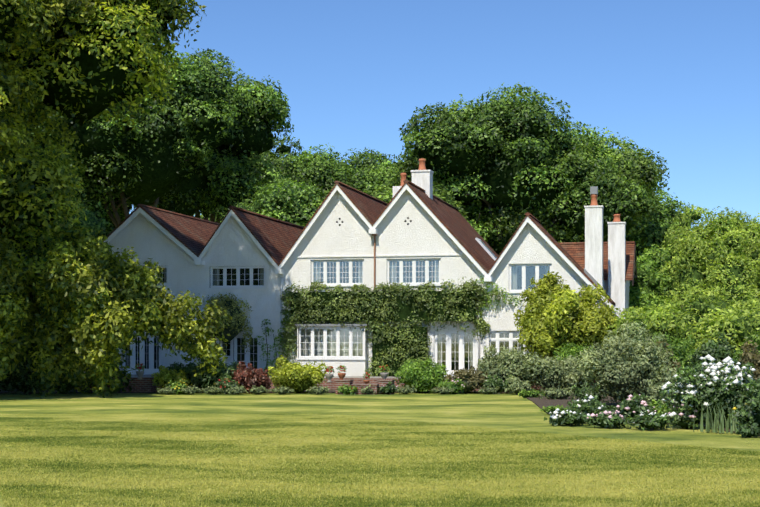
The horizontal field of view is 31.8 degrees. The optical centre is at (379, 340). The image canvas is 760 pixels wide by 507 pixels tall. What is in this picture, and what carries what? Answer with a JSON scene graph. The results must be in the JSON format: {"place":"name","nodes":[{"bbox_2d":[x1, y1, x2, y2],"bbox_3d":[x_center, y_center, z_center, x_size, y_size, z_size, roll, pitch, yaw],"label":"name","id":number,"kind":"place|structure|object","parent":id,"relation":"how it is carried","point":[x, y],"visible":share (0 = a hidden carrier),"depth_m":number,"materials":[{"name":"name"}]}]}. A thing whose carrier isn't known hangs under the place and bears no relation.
{"place":"outdoors","nodes":[
{"label":"outdoors","id":0,"kind":"place"},
{"bbox_2d":[200,292,252,362],"bbox_3d":[-6.872,-0.198,58.976,2.572,3.931,1.344,0,0,13],"label":"climbing plant","id":1,"kind":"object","parent":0,"point":[222,303],"depth_m":58.84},
{"bbox_2d":[119,375,599,390],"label":"terrace","id":2,"kind":"structure","parent":0,"point":[356,379],"depth_m":54.80,"materials":[{"name":"stone"}]},
{"bbox_2d":[108,189,491,376],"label":"house body","id":3,"kind":"structure","parent":2,"relation":"on","point":[421,233],"depth_m":58.52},
{"bbox_2d":[297,326,367,375],"bbox_3d":[-2.069,0.675,58.018,3.048,2.613,0.452,0,0,13],"label":"bay window","id":4,"kind":"structure","parent":3,"relation":"attached to","point":[357,367],"depth_m":57.68,"materials":[{"name":"white paint"}]},
{"bbox_2d":[295,324,368,325],"bbox_3d":[-2.079,-0.677,57.973,3.208,0.088,0.540,0,0,13],"label":"bay window roof","id":5,"kind":"structure","parent":4,"relation":"on","point":[332,324],"depth_m":57.70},
{"bbox_2d":[125,261,549,368],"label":"window curtains","id":6,"kind":"object","parent":3,"relation":"attached to","point":[317,276],"depth_m":58.02,"materials":[{"name":"beige fabric"}]},
{"bbox_2d":[103,182,614,304],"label":"house roofs","id":7,"kind":"structure","parent":3,"relation":"on","point":[276,240],"depth_m":60.49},
{"bbox_2d":[137,180,540,227],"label":"roof ridge tiles","id":8,"kind":"object","parent":7,"relation":"on","point":[404,181],"visible":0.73,"depth_m":62.48,"materials":[{"name":"brown tile"}]},
{"bbox_2d":[104,184,617,310],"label":"bargeboards","id":9,"kind":"object","parent":7,"relation":"attached to","point":[279,270],"visible":0.77,"depth_m":57.69,"materials":[{"name":"white wood"}]},
{"bbox_2d":[475,238,496,260],"bbox_3d":[5.210,-4.393,64.728,1.038,1.137,1.300,0,0,13],"label":"skylight","id":10,"kind":"object","parent":7,"relation":"in","point":[486,249],"visible":0.79,"depth_m":64.17},
{"bbox_2d":[393,158,625,318],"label":"chimneys","id":11,"kind":"object","parent":7,"relation":"on","point":[422,177],"visible":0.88,"depth_m":57.97,"materials":[{"name":"white paint"}]},
{"bbox_2d":[122,258,607,375],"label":"window frames","id":12,"kind":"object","parent":3,"relation":"attached to","point":[152,370],"depth_m":57.94,"materials":[{"name":"white wood"}]},
{"bbox_2d":[125,261,549,369],"bbox_3d":[-0.944,-1.002,58.285,21.660,4.968,2.706,0,0,5],"label":"window glass","id":13,"kind":"object","parent":12,"relation":"in","point":[516,277],"visible":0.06,"depth_m":57.82,"materials":[{"name":"glass"}]},
{"bbox_2d":[290,254,464,257],"bbox_3d":[-0.090,-3.668,57.766,7.917,0.060,0.050,0,0,13],"label":"string course","id":14,"kind":"object","parent":3,"relation":"attached to","point":[376,255],"visible":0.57,"depth_m":57.76,"materials":[{"name":"white paint"}]},
{"bbox_2d":[278,234,481,366],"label":"drainpipes","id":15,"kind":"object","parent":3,"relation":"attached to","point":[282,275],"visible":0.33,"depth_m":57.74,"materials":[{"name":"grey metal"}]},
{"bbox_2d":[255,276,520,372],"bbox_3d":[0.213,-0.523,57.544,11.817,4.423,0.406,0,0,13],"label":"climbing plant","id":16,"kind":"object","parent":3,"relation":"attached to","point":[283,321],"depth_m":58.52,"materials":[{"name":"green plant"}]},
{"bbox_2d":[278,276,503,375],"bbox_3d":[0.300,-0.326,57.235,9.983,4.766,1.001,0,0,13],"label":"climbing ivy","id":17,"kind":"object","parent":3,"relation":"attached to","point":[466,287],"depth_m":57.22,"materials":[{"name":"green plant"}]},
{"bbox_2d":[489,222,614,359],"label":"house wall","id":18,"kind":"structure","parent":2,"relation":"on","point":[530,245],"depth_m":56.44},
{"bbox_2d":[513,280,617,361],"bbox_3d":[7.578,-0.182,54.096,4.450,4.646,4.283,0,0,13],"label":"golden tree","id":19,"kind":"object","parent":2,"relation":"on","point":[583,304],"depth_m":53.02,"materials":[{"name":"yellow plant"}]},
{"bbox_2d":[603,280,629,315],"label":"house wing","id":20,"kind":"structure","parent":2,"relation":"on","point":[627,285],"depth_m":59.10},
{"bbox_2d":[629,261,675,316],"bbox_3d":[12.331,-0.717,62.313,3.853,6.109,3.304,0,0,13],"label":"boundary tree","id":21,"kind":"object","parent":2,"relation":"on","point":[643,295],"depth_m":62.09,"materials":[{"name":"green plant"}]},
{"bbox_2d":[664,235,713,313],"bbox_3d":[13.915,-1.199,59.649,2.468,7.092,2.091,0,0,13],"label":"tree","id":22,"kind":"object","parent":2,"relation":"on","point":[697,245],"depth_m":59.56,"materials":[{"name":"green plant"}]},
{"bbox_2d":[0,393,759,506],"bbox_3d":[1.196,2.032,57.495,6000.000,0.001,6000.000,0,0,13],"label":"lawn","id":23,"kind":"structure","parent":0,"point":[509,411],"depth_m":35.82,"materials":[{"name":"green plant"}]},
{"bbox_2d":[0,338,19,383],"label":"shrub","id":24,"kind":"object","parent":23,"relation":"on","point":[12,362],"visible":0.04,"depth_m":49.01,"materials":[{"name":"green plant"}]},
{"bbox_2d":[0,336,71,395],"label":"shrub","id":25,"kind":"object","parent":23,"relation":"on","point":[22,372],"depth_m":49.44,"materials":[{"name":"green plant"}]},
{"bbox_2d":[18,118,83,196],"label":"tree","id":26,"kind":"object","parent":23,"relation":"on","point":[67,165],"depth_m":80.74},
{"bbox_2d":[54,374,82,393],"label":"green shrub","id":27,"kind":"object","parent":23,"relation":"on","point":[68,387],"depth_m":50.89,"materials":[{"name":"green plant"}]},
{"bbox_2d":[44,198,113,241],"bbox_3d":[-17.682,-2.502,62.324,11.058,9.752,10.367,0,0,13],"label":"tree","id":28,"kind":"object","parent":23,"relation":"on","point":[93,222],"depth_m":61.11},
{"bbox_2d":[25,117,133,291],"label":"oak","id":29,"kind":"object","parent":23,"relation":"on","point":[121,216],"depth_m":91.07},
{"bbox_2d":[79,372,118,391],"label":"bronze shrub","id":30,"kind":"object","parent":23,"relation":"on","point":[108,386],"depth_m":51.37,"materials":[{"name":"plant"}]},
{"bbox_2d":[0,0,206,304],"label":"chestnut tree","id":31,"kind":"object","parent":23,"relation":"on","point":[19,144],"depth_m":46.93,"materials":[{"name":"green plant"}]},
{"bbox_2d":[0,218,233,397],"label":"tree","id":32,"kind":"object","parent":23,"relation":"on","point":[74,331],"depth_m":47.71,"materials":[{"name":"green plant"}]},
{"bbox_2d":[38,48,255,230],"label":"oak","id":33,"kind":"object","parent":23,"relation":"on","point":[162,177],"depth_m":83.48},
{"bbox_2d":[157,386,175,394],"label":"edging mound","id":34,"kind":"object","parent":23,"relation":"on","point":[160,389],"depth_m":50.15,"materials":[{"name":"green plant"}]},
{"bbox_2d":[151,365,191,393],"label":"shrub","id":35,"kind":"object","parent":23,"relation":"on","point":[161,375],"depth_m":50.98,"materials":[{"name":"green plant"}]},
{"bbox_2d":[165,378,187,394],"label":"yellow flower shrub","id":36,"kind":"object","parent":23,"relation":"on","point":[178,384],"depth_m":50.32,"materials":[{"name":"plant"}]},
{"bbox_2d":[174,369,196,388],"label":"dark shrub","id":37,"kind":"object","parent":23,"relation":"on","point":[188,380],"visible":0.02,"depth_m":51.88,"materials":[{"name":"green plant"}]},
{"bbox_2d":[180,384,201,394],"bbox_3d":[-7.147,1.848,50.332,0.923,0.472,0.765,0,0,13],"label":"edging mound","id":38,"kind":"object","parent":23,"relation":"on","point":[192,388],"depth_m":50.17,"materials":[{"name":"green plant"}]},
{"bbox_2d":[119,48,293,222],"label":"oak","id":39,"kind":"object","parent":23,"relation":"on","point":[260,172],"depth_m":88.25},
{"bbox_2d":[202,385,223,394],"bbox_3d":[-6.301,1.876,50.349,0.903,0.416,0.813,0,0,13],"label":"edging mound","id":40,"kind":"object","parent":23,"relation":"on","point":[211,388],"depth_m":50.18,"materials":[{"name":"green plant"}]},
{"bbox_2d":[197,367,232,388],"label":"dark shrub","id":41,"kind":"object","parent":23,"relation":"on","point":[211,382],"visible":0.12,"depth_m":51.49,"materials":[{"name":"green plant"}]},
{"bbox_2d":[214,375,239,393],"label":"flower shrub","id":42,"kind":"object","parent":23,"relation":"on","point":[232,384],"depth_m":50.49,"materials":[{"name":"green plant"}]},
{"bbox_2d":[223,383,245,394],"bbox_3d":[-5.452,1.842,50.381,0.928,0.484,0.800,0,0,13],"label":"edging mound","id":43,"kind":"object","parent":23,"relation":"on","point":[235,391],"depth_m":50.20,"materials":[{"name":"green plant"}]},
{"bbox_2d":[230,361,269,391],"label":"bronze shrub","id":44,"kind":"object","parent":23,"relation":"on","point":[242,371],"depth_m":51.36,"materials":[{"name":"red plant"}]},
{"bbox_2d":[121,377,394,394],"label":"garden brick walls","id":45,"kind":"structure","parent":23,"relation":"on","point":[144,384],"depth_m":51.84,"materials":[{"name":"brown brick"}]},
{"bbox_2d":[136,371,388,383],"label":"flower pots","id":46,"kind":"object","parent":45,"relation":"on","point":[328,376],"visible":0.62,"depth_m":51.38,"materials":[{"name":"brown ceramic"}]},
{"bbox_2d":[134,363,389,379],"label":"plants","id":47,"kind":"object","parent":46,"relation":"in","point":[143,367],"depth_m":51.47,"materials":[{"name":"plant"}]},
{"bbox_2d":[245,369,271,393],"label":"bronze shrub","id":48,"kind":"object","parent":23,"relation":"on","point":[256,374],"depth_m":50.83,"materials":[{"name":"red plant"}]},
{"bbox_2d":[246,385,270,394],"bbox_3d":[-4.586,1.876,50.354,0.989,0.415,0.766,0,0,13],"label":"edging mound","id":49,"kind":"object","parent":23,"relation":"on","point":[254,386],"depth_m":50.26,"materials":[{"name":"green plant"}]},
{"bbox_2d":[220,175,333,226],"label":"tree","id":50,"kind":"object","parent":23,"relation":"on","point":[263,203],"depth_m":77.72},
{"bbox_2d":[193,135,366,222],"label":"oak","id":51,"kind":"object","parent":23,"relation":"on","point":[303,162],"depth_m":101.01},
{"bbox_2d":[270,385,294,394],"bbox_3d":[-3.681,1.879,50.379,0.968,0.410,0.762,0,0,13],"label":"edging mound","id":52,"kind":"object","parent":23,"relation":"on","point":[275,390],"depth_m":50.27,"materials":[{"name":"green plant"}]},
{"bbox_2d":[267,355,327,393],"bbox_3d":[-3.202,1.315,51.575,2.372,1.551,2.314,0,0,13],"label":"golden shrub","id":53,"kind":"object","parent":23,"relation":"on","point":[279,372],"depth_m":51.16,"materials":[{"name":"yellow plant"}]},
{"bbox_2d":[306,386,328,394],"bbox_3d":[-2.360,1.883,50.445,0.893,0.402,0.789,0,0,13],"label":"edging mound","id":54,"kind":"object","parent":23,"relation":"on","point":[320,388],"depth_m":50.31,"materials":[{"name":"green plant"}]},
{"bbox_2d":[336,384,357,394],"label":"shrub","id":55,"kind":"object","parent":23,"relation":"on","point":[353,390],"depth_m":50.31,"materials":[{"name":"green plant"}]},
{"bbox_2d":[360,384,377,394],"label":"shrub","id":56,"kind":"object","parent":23,"relation":"on","point":[363,389],"depth_m":50.33,"materials":[{"name":"green plant"}]},
{"bbox_2d":[340,147,404,195],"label":"tree","id":57,"kind":"object","parent":23,"relation":"on","point":[375,172],"depth_m":101.77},
{"bbox_2d":[377,381,398,394],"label":"shrub","id":58,"kind":"object","parent":23,"relation":"on","point":[389,388],"depth_m":50.37,"materials":[{"name":"green plant"}]},
{"bbox_2d":[397,385,416,394],"bbox_3d":[1.012,1.871,50.527,0.840,0.425,0.818,0,0,13],"label":"edging mound","id":59,"kind":"object","parent":23,"relation":"on","point":[406,388],"depth_m":50.36,"materials":[{"name":"green plant"}]},
{"bbox_2d":[364,176,468,218],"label":"tree","id":60,"kind":"object","parent":23,"relation":"on","point":[437,192],"depth_m":78.79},
{"bbox_2d":[393,358,447,392],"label":"shrub","id":61,"kind":"object","parent":23,"relation":"on","point":[414,369],"depth_m":51.24,"materials":[{"name":"green plant"}]},
{"bbox_2d":[431,385,454,393],"bbox_3d":[2.384,1.873,50.573,0.962,0.421,0.820,0,0,13],"label":"edging mound","id":62,"kind":"object","parent":23,"relation":"on","point":[442,388],"depth_m":50.43,"materials":[{"name":"green plant"}]},
{"bbox_2d":[438,377,466,393],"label":"pink flower shrub","id":63,"kind":"object","parent":23,"relation":"on","point":[450,384],"depth_m":50.58,"materials":[{"name":"plant"}]},
{"bbox_2d":[441,366,487,393],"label":"olive shrub","id":64,"kind":"object","parent":23,"relation":"on","point":[460,373],"depth_m":51.09,"materials":[{"name":"green plant"}]},
{"bbox_2d":[381,106,554,255],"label":"oak","id":65,"kind":"object","parent":23,"relation":"on","point":[407,166],"depth_m":82.45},
{"bbox_2d":[478,385,499,393],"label":"edging mound","id":66,"kind":"object","parent":23,"relation":"on","point":[496,388],"depth_m":50.46,"materials":[{"name":"green plant"}]},
{"bbox_2d":[481,375,509,393],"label":"pink flower shrub","id":67,"kind":"object","parent":23,"relation":"on","point":[497,381],"depth_m":50.73,"materials":[{"name":"plant"}]},
{"bbox_2d":[390,82,667,254],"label":"oak","id":68,"kind":"object","parent":23,"relation":"on","point":[476,115],"depth_m":80.68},
{"bbox_2d":[518,389,543,397],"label":"bed plant","id":69,"kind":"object","parent":23,"relation":"on","point":[523,392],"depth_m":47.02,"materials":[{"name":"green plant"}]},
{"bbox_2d":[518,355,585,391],"bbox_3d":[6.689,1.304,51.202,2.634,1.570,2.395,0,0,13],"label":"shrub","id":70,"kind":"object","parent":23,"relation":"on","point":[569,378],"depth_m":50.67,"materials":[{"name":"green plant"}]},
{"bbox_2d":[539,405,567,413],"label":"bed plant","id":71,"kind":"object","parent":23,"relation":"on","point":[548,408],"depth_m":36.60,"materials":[{"name":"green plant"}]},
{"bbox_2d":[539,387,574,399],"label":"bed plant","id":72,"kind":"object","parent":23,"relation":"on","point":[556,390],"depth_m":45.55,"materials":[{"name":"green plant"}]},
{"bbox_2d":[543,408,589,425],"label":"flowering bush","id":73,"kind":"object","parent":23,"relation":"on","point":[577,415],"depth_m":31.70,"materials":[{"name":"plant"}]},
{"bbox_2d":[552,341,599,389],"bbox_3d":[7.915,1.024,52.610,2.490,2.126,2.196,0,0,13],"label":"green shrub","id":74,"kind":"object","parent":23,"relation":"on","point":[569,349],"depth_m":52.38,"materials":[{"name":"green plant"}]},
{"bbox_2d":[564,395,608,414],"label":"flowering bush","id":75,"kind":"object","parent":23,"relation":"on","point":[592,404],"depth_m":33.52,"materials":[{"name":"green plant"}]},
{"bbox_2d":[572,382,607,400],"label":"bed plant","id":76,"kind":"object","parent":23,"relation":"on","point":[578,390],"depth_m":43.61,"materials":[{"name":"green plant"}]},
{"bbox_2d":[537,126,669,242],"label":"oak","id":77,"kind":"object","parent":23,"relation":"on","point":[627,158],"depth_m":82.89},
{"bbox_2d":[597,403,616,411],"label":"bed plant","id":78,"kind":"object","parent":23,"relation":"on","point":[605,405],"depth_m":35.58,"materials":[{"name":"green plant"}]},
{"bbox_2d":[583,411,631,428],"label":"flowering bush","id":79,"kind":"object","parent":23,"relation":"on","point":[603,416],"depth_m":30.86,"materials":[{"name":"plant"}]},
{"bbox_2d":[573,320,681,406],"bbox_3d":[7.593,0.725,40.787,3.408,2.727,3.116,0,0,13],"label":"shrub","id":80,"kind":"object","parent":23,"relation":"on","point":[594,361],"depth_m":40.14,"materials":[{"name":"green plant"}]},
{"bbox_2d":[614,392,655,417],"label":"rose bush","id":81,"kind":"object","parent":23,"relation":"on","point":[625,403],"depth_m":33.06,"materials":[{"name":"green plant"}]},
{"bbox_2d":[625,409,677,430],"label":"flowering bush","id":82,"kind":"object","parent":23,"relation":"on","point":[652,419],"depth_m":30.16,"materials":[{"name":"green plant"}]},
{"bbox_2d":[636,244,670,301],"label":"boundary tree","id":83,"kind":"object","parent":23,"relation":"on","point":[648,258],"depth_m":67.33,"materials":[{"name":"green plant"}]},
{"bbox_2d":[648,399,671,414],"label":"bed plant","id":84,"kind":"object","parent":23,"relation":"on","point":[663,408],"depth_m":34.08,"materials":[{"name":"green plant"}]},
{"bbox_2d":[626,186,701,269],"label":"tree","id":85,"kind":"object","parent":23,"relation":"on","point":[671,206],"depth_m":88.01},
{"bbox_2d":[647,338,681,399],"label":"olive shrub","id":86,"kind":"object","parent":23,"relation":"on","point":[668,350],"depth_m":42.67,"materials":[{"name":"green plant"}]},
{"bbox_2d":[653,213,700,300],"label":"tree","id":87,"kind":"object","parent":23,"relation":"on","point":[675,230],"depth_m":65.70,"materials":[{"name":"green plant"}]},
{"bbox_2d":[667,403,705,428],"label":"flowering shrub","id":88,"kind":"object","parent":23,"relation":"on","point":[687,414],"depth_m":30.54,"materials":[{"name":"green plant"}]},
{"bbox_2d":[658,354,759,428],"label":"rose bush","id":89,"kind":"object","parent":23,"relation":"on","point":[685,378],"depth_m":30.38,"materials":[{"name":"plant"}]},
{"bbox_2d":[720,210,753,237],"bbox_3d":[17.180,-2.033,64.850,2.994,8.739,2.610,0,0,13],"label":"tree","id":90,"kind":"object","parent":23,"relation":"on","point":[744,215],"depth_m":64.70,"materials":[{"name":"green plant"}]},
{"bbox_2d":[734,340,759,381],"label":"bronze shrub","id":91,"kind":"object","parent":23,"relation":"on","point":[747,356],"depth_m":34.52,"materials":[{"name":"plant"}]},
{"bbox_2d":[736,423,759,437],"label":"bed plant","id":92,"kind":"object","parent":23,"relation":"on","point":[753,427],"depth_m":27.91,"materials":[{"name":"green plant"}]},
{"bbox_2d":[0,387,759,436],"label":"planting bed soil","id":93,"kind":"structure","parent":0,"point":[540,403],"depth_m":45.38,"materials":[{"name":"brown soil"}]},
{"bbox_2d":[161,361,200,388],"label":"dark shrub leaves","id":94,"kind":"object","parent":93,"relation":"on","point":[178,366],"visible":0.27,"depth_m":51.91,"materials":[{"name":"green plant"}]},
{"bbox_2d":[186,360,239,390],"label":"dark shrub leaves","id":95,"kind":"object","parent":93,"relation":"on","point":[234,365],"visible":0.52,"depth_m":51.36,"materials":[{"name":"green plant"}]},
{"bbox_2d":[475,344,539,391],"bbox_3d":[5.063,1.091,52.116,2.965,1.998,2.638,0,0,13],"label":"shrub","id":96,"kind":"object","parent":93,"relation":"on","point":[502,357],"depth_m":51.55,"materials":[{"name":"green plant"}]},
{"bbox_2d":[505,377,532,394],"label":"bed plant","id":97,"kind":"object","parent":93,"relation":"on","point":[514,384],"depth_m":50.04,"materials":[{"name":"green plant"}]},
{"bbox_2d":[590,307,623,349],"bbox_3d":[9.098,-0.245,53.664,1.827,2.272,1.986,0,0,-15],"label":"golden tree","id":98,"kind":"object","parent":93,"relation":"on","point":[611,319],"depth_m":53.11,"materials":[{"name":"green plant"}]},
{"bbox_2d":[644,378,680,408],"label":"bed plant","id":99,"kind":"object","parent":93,"relation":"on","point":[653,388],"depth_m":37.61,"materials":[{"name":"green plant"}]},
{"bbox_2d":[646,331,697,375],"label":"green shrub","id":100,"kind":"object","parent":93,"relation":"on","point":[682,349],"depth_m":45.40,"materials":[{"name":"green plant"}]},
{"bbox_2d":[606,284,759,343],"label":"boundary shrub","id":101,"kind":"object","parent":93,"relation":"on","point":[655,312],"depth_m":51.44,"materials":[{"name":"green plant"}]},
{"bbox_2d":[668,297,759,354],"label":"boundary shrub","id":102,"kind":"object","parent":93,"relation":"on","point":[728,315],"depth_m":47.29,"materials":[{"name":"green plant"}]},
{"bbox_2d":[687,331,741,368],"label":"green shrub","id":103,"kind":"object","parent":93,"relation":"on","point":[713,347],"depth_m":41.75,"materials":[{"name":"green plant"}]},
{"bbox_2d":[693,399,748,432],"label":"iris clump","id":104,"kind":"object","parent":93,"relation":"on","point":[733,426],"visible":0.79,"depth_m":29.23,"materials":[{"name":"green plant"}]},
{"bbox_2d":[702,206,743,286],"bbox_3d":[16.111,-2.001,62.766,2.996,8.705,2.381,0,0,13],"label":"tree","id":105,"kind":"object","parent":93,"relation":"on","point":[720,227],"depth_m":62.65,"materials":[{"name":"green plant"}]},
{"bbox_2d":[701,227,759,306],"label":"tree","id":106,"kind":"object","parent":93,"relation":"on","point":[721,259],"depth_m":58.55,"materials":[{"name":"green plant"}]},
{"bbox_2d":[726,221,759,304],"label":"tree","id":107,"kind":"object","parent":93,"relation":"on","point":[753,247],"depth_m":61.46,"materials":[{"name":"green plant"}]},
{"bbox_2d":[730,378,759,428],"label":"rose bush","id":108,"kind":"object","parent":93,"relation":"on","point":[741,411],"depth_m":28.67,"materials":[{"name":"green plant"}]},
{"bbox_2d":[732,329,759,366],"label":"green shrub","id":109,"kind":"object","parent":93,"relation":"on","point":[756,340],"visible":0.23,"depth_m":40.07,"materials":[{"name":"green plant"}]},
{"bbox_2d":[746,254,759,306],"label":"tree","id":110,"kind":"object","parent":93,"relation":"on","point":[758,267],"depth_m":60.23,"materials":[{"name":"green plant"}]},
{"bbox_2d":[129,0,759,234],"label":"sky","id":111,"kind":"structure","parent":0,"point":[679,79],"materials":[{"name":"blue"}]},
{"bbox_2d":[520,271,563,314],"bbox_3d":[6.803,-1.687,54.595,2.144,2.403,1.934,0,0,13],"label":"golden treetop","id":112,"kind":"object","parent":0,"point":[542,283],"depth_m":54.32,"materials":[{"name":"plant"}]},
{"bbox_2d":[559,241,634,244],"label":"roof ridge","id":113,"kind":"structure","parent":0,"point":[584,242],"depth_m":60.92,"materials":[{"name":"brown tile"}]},
{"bbox_2d":[561,243,635,283],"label":"roof","id":114,"kind":"structure","parent":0,"point":[576,252],"depth_m":59.88,"materials":[{"name":"brown tile"}]},
{"bbox_2d":[632,245,636,285],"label":"house wing verge","id":115,"kind":"structure","parent":114,"relation":"attached to","point":[634,264],"depth_m":59.97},
{"bbox_2d":[669,205,715,298],"bbox_3d":[15.157,-2.070,63.780,2.800,8.821,2.215,0,0,13],"label":"tree","id":116,"kind":"object","parent":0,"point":[694,229],"depth_m":63.76,"materials":[{"name":"green plant"}]},
{"bbox_2d":[695,218,715,246],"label":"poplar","id":117,"kind":"object","parent":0,"point":[700,223],"depth_m":66.83,"materials":[{"name":"green plant"}]},
{"bbox_2d":[751,213,759,253],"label":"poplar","id":118,"kind":"object","parent":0,"point":[754,220],"depth_m":63.95,"materials":[{"name":"green plant"}]}
]}

